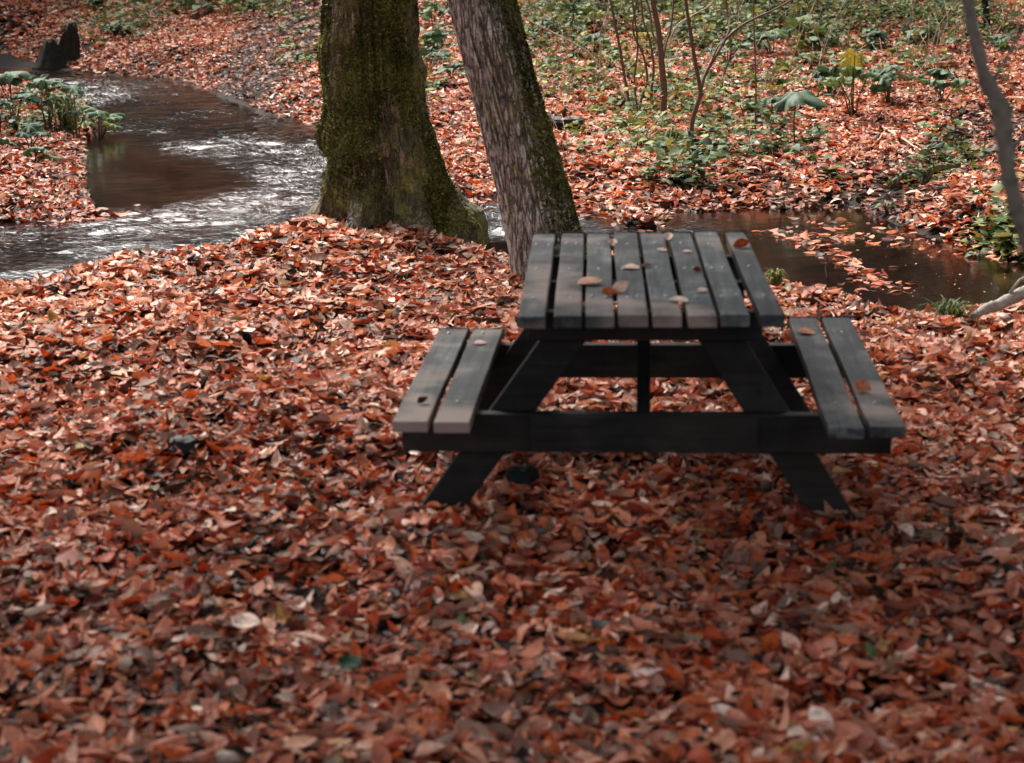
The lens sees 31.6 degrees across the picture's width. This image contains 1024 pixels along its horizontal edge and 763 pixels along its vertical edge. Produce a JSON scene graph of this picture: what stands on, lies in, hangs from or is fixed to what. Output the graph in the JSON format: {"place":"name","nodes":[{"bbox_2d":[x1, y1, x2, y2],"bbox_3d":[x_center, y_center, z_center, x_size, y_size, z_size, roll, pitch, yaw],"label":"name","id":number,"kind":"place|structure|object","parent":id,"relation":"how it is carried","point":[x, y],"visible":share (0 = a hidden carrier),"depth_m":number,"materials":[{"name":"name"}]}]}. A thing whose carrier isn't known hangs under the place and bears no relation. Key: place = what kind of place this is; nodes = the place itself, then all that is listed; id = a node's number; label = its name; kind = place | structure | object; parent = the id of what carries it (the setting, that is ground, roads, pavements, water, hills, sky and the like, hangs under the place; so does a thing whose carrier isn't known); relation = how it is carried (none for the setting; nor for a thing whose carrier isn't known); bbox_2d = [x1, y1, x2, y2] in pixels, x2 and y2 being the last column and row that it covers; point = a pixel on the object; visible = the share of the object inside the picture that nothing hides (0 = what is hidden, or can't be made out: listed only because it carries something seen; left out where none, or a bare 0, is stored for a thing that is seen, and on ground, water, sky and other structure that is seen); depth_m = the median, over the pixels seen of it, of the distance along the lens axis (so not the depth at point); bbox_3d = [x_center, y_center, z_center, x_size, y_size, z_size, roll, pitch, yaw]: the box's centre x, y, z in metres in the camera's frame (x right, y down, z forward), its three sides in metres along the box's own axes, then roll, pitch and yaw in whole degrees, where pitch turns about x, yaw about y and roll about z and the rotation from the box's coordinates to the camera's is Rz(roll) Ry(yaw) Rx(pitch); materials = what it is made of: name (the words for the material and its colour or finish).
{"place":"outdoors","nodes":[
{"label":"outdoors","id":0,"kind":"place"},
{"bbox_2d":[0,68,1023,311],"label":"stream","id":1,"kind":"structure","parent":0,"point":[183,164],"depth_m":13.53,"materials":[{"name":"brown liquid"}]},
{"bbox_2d":[38,189,1018,292],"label":"floating leaves","id":2,"kind":"object","parent":1,"relation":"on","point":[870,277],"visible":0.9,"depth_m":12.11,"materials":[{"name":"orange plant"}]},
{"bbox_2d":[0,0,1023,762],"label":"ground","id":3,"kind":"structure","parent":0,"point":[10,60],"depth_m":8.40,"materials":[{"name":"brown plant"}]},
{"bbox_2d":[0,99,16,132],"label":"broadleaf plant","id":4,"kind":"object","parent":3,"relation":"on","point":[3,103],"visible":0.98,"depth_m":18.36,"materials":[{"name":"green plant"}]},
{"bbox_2d":[0,71,36,118],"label":"umbrella plant","id":5,"kind":"object","parent":3,"relation":"on","point":[9,78],"visible":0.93,"depth_m":19.34,"materials":[{"name":"green plant"}]},
{"bbox_2d":[0,118,50,148],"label":"umbrella plant","id":6,"kind":"object","parent":3,"relation":"on","point":[29,128],"visible":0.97,"depth_m":17.20,"materials":[{"name":"green plant"}]},
{"bbox_2d":[16,79,62,124],"bbox_3d":[-5.073,-2.991,19.529,0.494,0.566,0.699,-1,14,0],"label":"umbrella plant","id":7,"kind":"object","parent":3,"relation":"on","point":[41,84],"visible":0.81,"depth_m":19.46,"materials":[{"name":"green plant"}]},
{"bbox_2d":[22,146,61,162],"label":"umbrella plant","id":8,"kind":"object","parent":3,"relation":"on","point":[29,150],"visible":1,"depth_m":16.21,"materials":[{"name":"green plant"}]},
{"bbox_2d":[30,74,63,105],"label":"broadleaf plant","id":9,"kind":"object","parent":3,"relation":"on","point":[37,78],"visible":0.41,"depth_m":21.52,"materials":[{"name":"green plant"}]},
{"bbox_2d":[0,73,101,221],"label":"leaf litter","id":10,"kind":"object","parent":3,"relation":"on","point":[59,144],"visible":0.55,"depth_m":15.56,"materials":[{"name":"brown plant"}]},
{"bbox_2d":[32,21,79,69],"bbox_3d":[-7.386,-5.372,29.318,0.834,0.905,0.656,-1,14,0],"label":"tree stump","id":11,"kind":"object","parent":3,"relation":"on","point":[52,54],"visible":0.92,"depth_m":29.12,"materials":[{"name":"brown wood"}]},
{"bbox_2d":[35,89,103,130],"bbox_3d":[-4.785,-2.905,19.410,0.934,0.465,0.815,-11,17,-35],"label":"grass tuft","id":12,"kind":"object","parent":3,"relation":"on","point":[63,117],"visible":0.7,"depth_m":19.37,"materials":[{"name":"green plant"}]},
{"bbox_2d":[52,82,99,137],"bbox_3d":[-4.603,-2.803,18.911,0.703,0.636,0.321,11,18,39],"label":"umbrella plant","id":13,"kind":"object","parent":3,"relation":"on","point":[76,89],"visible":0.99,"depth_m":18.82,"materials":[{"name":"green plant"}]},
{"bbox_2d":[83,0,103,9],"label":"umbrella plant","id":14,"kind":"object","parent":3,"relation":"on","point":[95,2],"visible":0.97,"depth_m":33.50,"materials":[{"name":"green plant"}]},
{"bbox_2d":[77,106,125,135],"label":"umbrella plant","id":15,"kind":"object","parent":3,"relation":"on","point":[106,117],"visible":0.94,"depth_m":19.15,"materials":[{"name":"green plant"}]},
{"bbox_2d":[100,23,129,33],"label":"broadleaf plant","id":16,"kind":"object","parent":3,"relation":"on","point":[116,27],"visible":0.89,"depth_m":30.00,"materials":[{"name":"green plant"}]},
{"bbox_2d":[161,433,209,459],"bbox_3d":[-1.176,0.238,6.511,0.186,0.091,0.136,-5,15,-17],"label":"stone","id":17,"kind":"object","parent":3,"relation":"on","point":[190,440],"visible":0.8,"depth_m":6.46,"materials":[{"name":"grey stone"}]},
{"bbox_2d":[184,2,220,15],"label":"broadleaf plant","id":18,"kind":"object","parent":3,"relation":"on","point":[194,6],"visible":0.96,"depth_m":32.01,"materials":[{"name":"green plant"}]},
{"bbox_2d":[220,0,259,3],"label":"broadleaf plant","id":19,"kind":"object","parent":3,"relation":"on","point":[237,1],"visible":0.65,"depth_m":31.88,"materials":[{"name":"green plant"}]},
{"bbox_2d":[231,613,260,627],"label":"fallen leaf","id":20,"kind":"object","parent":3,"relation":"on","point":[243,620],"visible":1,"depth_m":4.90,"materials":[{"name":"beige plant"}]},
{"bbox_2d":[283,50,310,60],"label":"broadleaf plant","id":21,"kind":"object","parent":3,"relation":"on","point":[298,54],"visible":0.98,"depth_m":23.78,"materials":[{"name":"green plant"}]},
{"bbox_2d":[337,654,361,668],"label":"fallen leaf","id":22,"kind":"object","parent":3,"relation":"on","point":[347,661],"visible":1,"depth_m":4.60,"materials":[{"name":"green plant"}]},
{"bbox_2d":[307,0,489,246],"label":"mossy tree","id":23,"kind":"object","parent":3,"relation":"on","point":[377,143],"visible":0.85,"depth_m":11.40,"materials":[{"name":"green plant"}]},
{"bbox_2d":[418,1,449,25],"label":"umbrella plant","id":24,"kind":"object","parent":3,"relation":"on","point":[436,7],"visible":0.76,"depth_m":25.01,"materials":[{"name":"green plant"}]},
{"bbox_2d":[420,28,448,49],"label":"umbrella plant","id":25,"kind":"object","parent":3,"relation":"on","point":[432,39],"visible":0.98,"depth_m":22.33,"materials":[{"name":"green plant"}]},
{"bbox_2d":[420,46,449,68],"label":"umbrella plant","id":26,"kind":"object","parent":3,"relation":"on","point":[423,51],"visible":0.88,"depth_m":21.04,"materials":[{"name":"green plant"}]},
{"bbox_2d":[435,61,463,76],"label":"broadleaf plant","id":27,"kind":"object","parent":3,"relation":"on","point":[454,66],"visible":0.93,"depth_m":20.48,"materials":[{"name":"green plant"}]},
{"bbox_2d":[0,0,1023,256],"bbox_3d":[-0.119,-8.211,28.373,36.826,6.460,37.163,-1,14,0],"label":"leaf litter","id":28,"kind":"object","parent":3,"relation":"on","point":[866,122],"visible":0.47,"depth_m":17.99,"materials":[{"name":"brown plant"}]},
{"bbox_2d":[0,0,1023,258],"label":"ground cover","id":29,"kind":"object","parent":3,"relation":"on","point":[700,156],"visible":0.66,"depth_m":20.46,"materials":[{"name":"green plant"}]},
{"bbox_2d":[884,127,932,157],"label":"twig","id":30,"kind":"object","parent":29,"relation":"on","point":[893,133],"visible":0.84,"depth_m":15.76,"materials":[{"name":"beige wood"}]},
{"bbox_2d":[447,0,586,284],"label":"slim tree","id":31,"kind":"object","parent":3,"relation":"on","point":[533,187],"visible":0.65,"depth_m":9.57,"materials":[{"name":"brown plant"}]},
{"bbox_2d":[505,464,538,486],"bbox_3d":[0.030,0.329,6.048,0.097,0.101,0.109,6,15,24],"label":"stone","id":32,"kind":"object","parent":3,"relation":"on","point":[523,474],"visible":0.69,"depth_m":6.02,"materials":[{"name":"grey stone"}]},
{"bbox_2d":[525,19,556,33],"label":"broadleaf plant","id":33,"kind":"object","parent":3,"relation":"on","point":[547,26],"visible":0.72,"depth_m":23.66,"materials":[{"name":"green plant"}]},
{"bbox_2d":[548,102,584,129],"bbox_3d":[0.434,-2.538,17.368,0.542,0.272,0.168,3,14,14],"label":"fallen log","id":34,"kind":"object","parent":3,"relation":"on","point":[565,120],"visible":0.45,"depth_m":17.30,"materials":[{"name":"grey wood"}]},
{"bbox_2d":[561,2,584,41],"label":"umbrella plant","id":35,"kind":"object","parent":3,"relation":"on","point":[574,5],"visible":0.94,"depth_m":22.42,"materials":[{"name":"green plant"}]},
{"bbox_2d":[522,17,627,101],"bbox_3d":[0.585,-3.269,18.435,1.330,1.045,0.067,3,15,17],"label":"dry stalk","id":36,"kind":"object","parent":3,"relation":"on","point":[605,75],"visible":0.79,"depth_m":18.37,"materials":[{"name":"brown plant"}]},
{"bbox_2d":[568,6,605,24],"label":"umbrella plant","id":37,"kind":"object","parent":3,"relation":"on","point":[589,17],"visible":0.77,"depth_m":24.24,"materials":[{"name":"green plant"}]},
{"bbox_2d":[571,32,612,52],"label":"umbrella plant","id":38,"kind":"object","parent":3,"relation":"on","point":[591,38],"visible":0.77,"depth_m":21.99,"materials":[{"name":"green plant"}]},
{"bbox_2d":[589,49,629,71],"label":"broadleaf plant","id":39,"kind":"object","parent":3,"relation":"on","point":[615,53],"visible":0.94,"depth_m":20.64,"materials":[{"name":"green plant"}]},
{"bbox_2d":[609,0,648,114],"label":"sapling","id":40,"kind":"object","parent":3,"relation":"on","point":[621,55],"visible":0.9,"depth_m":17.69,"materials":[{"name":"brown plant"}]},
{"bbox_2d":[625,132,656,147],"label":"grass tuft","id":41,"kind":"object","parent":3,"relation":"on","point":[642,141],"visible":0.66,"depth_m":15.93,"materials":[{"name":"green plant"}]},
{"bbox_2d":[641,0,654,110],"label":"sapling","id":42,"kind":"object","parent":3,"relation":"on","point":[653,65],"visible":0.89,"depth_m":17.84,"materials":[{"name":"brown plant"}]},
{"bbox_2d":[627,32,668,53],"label":"umbrella plant","id":43,"kind":"object","parent":3,"relation":"on","point":[643,34],"visible":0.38,"depth_m":22.09,"materials":[{"name":"green plant"}]},
{"bbox_2d":[392,231,905,536],"bbox_3d":[0.435,0.012,6.067,1.552,0.797,1.541,0,14,4],"label":"picnic table","id":44,"kind":"object","parent":3,"relation":"on","point":[484,418],"visible":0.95,"depth_m":5.63,"materials":[{"name":"black wood"}]},
{"bbox_2d":[417,396,427,402],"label":"fallen leaf","id":45,"kind":"object","parent":44,"relation":"on","point":[421,399],"visible":1,"depth_m":5.60,"materials":[{"name":"brown plant"}]},
{"bbox_2d":[473,340,486,343],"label":"fallen leaf","id":46,"kind":"object","parent":44,"relation":"on","point":[479,342],"visible":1,"depth_m":6.39,"materials":[{"name":"beige plant"}]},
{"bbox_2d":[572,277,601,283],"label":"fallen leaf","id":47,"kind":"object","parent":44,"relation":"on","point":[587,280],"visible":1,"depth_m":5.75,"materials":[{"name":"beige plant"}]},
{"bbox_2d":[599,287,617,294],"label":"fallen leaf","id":48,"kind":"object","parent":44,"relation":"on","point":[608,291],"visible":1,"depth_m":5.56,"materials":[{"name":"brown plant"}]},
{"bbox_2d":[608,239,616,245],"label":"fallen leaf","id":49,"kind":"object","parent":44,"relation":"on","point":[611,241],"visible":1,"depth_m":6.49,"materials":[{"name":"beige plant"}]},
{"bbox_2d":[612,281,628,292],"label":"fallen leaf","id":50,"kind":"object","parent":44,"relation":"on","point":[620,286],"visible":1,"depth_m":5.60,"materials":[{"name":"beige plant"}]},
{"bbox_2d":[619,264,639,268],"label":"fallen leaf","id":51,"kind":"object","parent":44,"relation":"on","point":[631,266],"visible":1,"depth_m":5.99,"materials":[{"name":"beige plant"}]},
{"bbox_2d":[639,263,651,266],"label":"fallen leaf","id":52,"kind":"object","parent":44,"relation":"on","point":[645,264],"visible":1,"depth_m":6.01,"materials":[{"name":"brown plant"}]},
{"bbox_2d":[663,232,672,239],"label":"fallen leaf","id":53,"kind":"object","parent":44,"relation":"on","point":[668,236],"visible":1,"depth_m":6.53,"materials":[{"name":"beige plant"}]},
{"bbox_2d":[669,296,688,301],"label":"fallen leaf","id":54,"kind":"object","parent":44,"relation":"on","point":[680,298],"visible":1,"depth_m":5.45,"materials":[{"name":"beige plant"}]},
{"bbox_2d":[691,266,701,271],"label":"fallen leaf","id":55,"kind":"object","parent":44,"relation":"on","point":[697,268],"visible":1,"depth_m":5.91,"materials":[{"name":"brown plant"}]},
{"bbox_2d":[733,238,751,247],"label":"fallen leaf","id":56,"kind":"object","parent":44,"relation":"on","point":[740,242],"visible":1,"depth_m":6.35,"materials":[{"name":"orange plant"}]},
{"bbox_2d":[794,328,815,333],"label":"fallen leaf","id":57,"kind":"object","parent":44,"relation":"on","point":[806,330],"visible":1,"depth_m":6.48,"materials":[{"name":"brown plant"}]},
{"bbox_2d":[851,380,871,391],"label":"fallen leaf","id":58,"kind":"object","parent":44,"relation":"on","point":[862,385],"visible":1,"depth_m":5.66,"materials":[{"name":"brown plant"}]},
{"bbox_2d":[646,0,673,121],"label":"sapling","id":59,"kind":"object","parent":3,"relation":"on","point":[662,70],"visible":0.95,"depth_m":17.28,"materials":[{"name":"brown plant"}]},
{"bbox_2d":[654,127,694,140],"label":"grass tuft","id":60,"kind":"object","parent":3,"relation":"on","point":[669,133],"visible":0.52,"depth_m":16.24,"materials":[{"name":"green plant"}]},
{"bbox_2d":[665,20,692,38],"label":"broadleaf plant","id":61,"kind":"object","parent":3,"relation":"on","point":[677,29],"visible":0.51,"depth_m":23.26,"materials":[{"name":"green plant"}]},
{"bbox_2d":[669,0,713,45],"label":"dry stalk","id":62,"kind":"object","parent":3,"relation":"on","point":[677,25],"visible":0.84,"depth_m":22.28,"materials":[{"name":"beige plant"}]},
{"bbox_2d":[703,38,750,61],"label":"umbrella plant","id":63,"kind":"object","parent":3,"relation":"on","point":[741,45],"visible":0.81,"depth_m":21.07,"materials":[{"name":"green plant"}]},
{"bbox_2d":[722,0,731,81],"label":"sapling","id":64,"kind":"object","parent":3,"relation":"on","point":[726,66],"visible":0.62,"depth_m":18.85,"materials":[{"name":"brown plant"}]},
{"bbox_2d":[684,0,791,154],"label":"sapling","id":65,"kind":"object","parent":3,"relation":"on","point":[700,82],"visible":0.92,"depth_m":14.91,"materials":[{"name":"brown plant"}]},
{"bbox_2d":[727,89,763,116],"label":"umbrella plant","id":66,"kind":"object","parent":3,"relation":"on","point":[751,109],"visible":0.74,"depth_m":17.20,"materials":[{"name":"green plant"}]},
{"bbox_2d":[753,0,756,132],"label":"sapling","id":67,"kind":"object","parent":3,"relation":"on","point":[755,66],"visible":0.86,"depth_m":16.27,"materials":[{"name":"brown plant"}]},
{"bbox_2d":[743,28,787,54],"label":"umbrella plant","id":68,"kind":"object","parent":3,"relation":"on","point":[771,36],"visible":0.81,"depth_m":22.15,"materials":[{"name":"green plant"}]},
{"bbox_2d":[760,97,781,113],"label":"umbrella plant","id":69,"kind":"object","parent":3,"relation":"on","point":[766,101],"visible":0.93,"depth_m":17.39,"materials":[{"name":"green plant"}]},
{"bbox_2d":[523,0,1023,160],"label":"dry undergrowth","id":70,"kind":"object","parent":3,"relation":"on","point":[824,56],"visible":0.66,"depth_m":19.95,"materials":[{"name":"plant"}]},
{"bbox_2d":[764,268,787,285],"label":"grass tuft","id":71,"kind":"object","parent":3,"relation":"on","point":[775,278],"visible":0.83,"depth_m":9.65,"materials":[{"name":"green plant"}]},
{"bbox_2d":[773,89,827,144],"bbox_3d":[2.482,-2.233,15.654,0.469,0.553,0.512,-1,14,0],"label":"umbrella plant","id":72,"kind":"object","parent":3,"relation":"on","point":[802,97],"visible":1,"depth_m":15.51,"materials":[{"name":"green plant"}]},
{"bbox_2d":[785,14,819,48],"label":"umbrella plant","id":73,"kind":"object","parent":3,"relation":"on","point":[793,22],"visible":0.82,"depth_m":22.46,"materials":[{"name":"green plant"}]},
{"bbox_2d":[791,22,844,54],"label":"umbrella plant","id":74,"kind":"object","parent":3,"relation":"on","point":[824,28],"visible":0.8,"depth_m":22.16,"materials":[{"name":"green plant"}]},
{"bbox_2d":[812,65,858,93],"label":"umbrella plant","id":75,"kind":"object","parent":3,"relation":"on","point":[830,72],"visible":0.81,"depth_m":18.85,"materials":[{"name":"green plant"}]},
{"bbox_2d":[820,48,882,115],"bbox_3d":[3.161,-2.830,17.325,0.589,0.727,0.677,-14,19,-43],"label":"umbrella plant","id":76,"kind":"object","parent":3,"relation":"on","point":[851,63],"visible":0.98,"depth_m":17.26,"materials":[{"name":"yellow plant"}]},
{"bbox_2d":[859,28,888,46],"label":"umbrella plant","id":77,"kind":"object","parent":3,"relation":"on","point":[875,33],"visible":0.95,"depth_m":22.46,"materials":[{"name":"green plant"}]},
{"bbox_2d":[874,199,896,214],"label":"broadleaf plant","id":78,"kind":"object","parent":3,"relation":"on","point":[885,207],"visible":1,"depth_m":13.04,"materials":[{"name":"green plant"}]},
{"bbox_2d":[870,65,904,102],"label":"umbrella plant","id":79,"kind":"object","parent":3,"relation":"on","point":[884,83],"visible":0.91,"depth_m":17.97,"materials":[{"name":"green plant"}]},
{"bbox_2d":[900,27,939,44],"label":"broadleaf plant","id":80,"kind":"object","parent":3,"relation":"on","point":[928,30],"visible":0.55,"depth_m":22.65,"materials":[{"name":"green plant"}]},
{"bbox_2d":[882,152,965,190],"bbox_3d":[3.106,-1.539,13.659,0.635,0.369,0.198,-1,14,0],"label":"mossy root","id":81,"kind":"object","parent":3,"relation":"on","point":[927,172],"visible":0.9,"depth_m":13.64,"materials":[{"name":"green plant"}]},
{"bbox_2d":[908,68,974,100],"bbox_3d":[4.295,-2.925,18.005,0.629,0.389,0.598,-1,14,0],"label":"umbrella plant","id":82,"kind":"object","parent":3,"relation":"on","point":[941,75],"visible":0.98,"depth_m":17.97,"materials":[{"name":"green plant"}]},
{"bbox_2d":[920,294,992,325],"bbox_3d":[2.124,-0.326,8.779,0.369,0.153,0.357,12,19,42],"label":"grass tuft","id":83,"kind":"object","parent":3,"relation":"on","point":[949,308],"visible":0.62,"depth_m":8.76,"materials":[{"name":"green plant"}]},
{"bbox_2d":[945,30,968,52],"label":"broadleaf plant","id":84,"kind":"object","parent":3,"relation":"on","point":[951,34],"visible":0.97,"depth_m":22.22,"materials":[{"name":"green plant"}]},
{"bbox_2d":[964,251,984,257],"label":"broadleaf plant","id":85,"kind":"object","parent":3,"relation":"on","point":[977,255],"visible":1,"depth_m":11.45,"materials":[{"name":"green plant"}]},
{"bbox_2d":[975,357,987,361],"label":"fallen leaf","id":86,"kind":"object","parent":3,"relation":"on","point":[979,359],"visible":1,"depth_m":7.72,"materials":[{"name":"green plant"}]},
{"bbox_2d":[981,0,990,30],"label":"young tree","id":87,"kind":"object","parent":3,"relation":"on","point":[985,9],"visible":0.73,"depth_m":23.40,"materials":[{"name":"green plant"}]},
{"bbox_2d":[961,0,1023,251],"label":"thin sapling","id":88,"kind":"object","parent":3,"relation":"on","point":[999,106],"visible":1,"depth_m":4.07,"materials":[{"name":"grey plant"}]},
{"bbox_2d":[969,277,1023,319],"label":"fallen branch","id":89,"kind":"object","parent":3,"relation":"on","point":[1013,296],"visible":0.98,"depth_m":8.86,"materials":[{"name":"beige wood"}]},
{"bbox_2d":[985,33,1014,51],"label":"umbrella plant","id":90,"kind":"object","parent":3,"relation":"on","point":[996,42],"visible":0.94,"depth_m":22.03,"materials":[{"name":"green plant"}]},
{"bbox_2d":[980,1,1023,29],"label":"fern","id":91,"kind":"object","parent":3,"relation":"on","point":[1006,12],"visible":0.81,"depth_m":23.55,"materials":[{"name":"green plant"}]},
{"bbox_2d":[998,237,1018,246],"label":"broadleaf plant","id":92,"kind":"object","parent":3,"relation":"on","point":[1013,240],"visible":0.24,"depth_m":11.44,"materials":[{"name":"green plant"}]}
]}

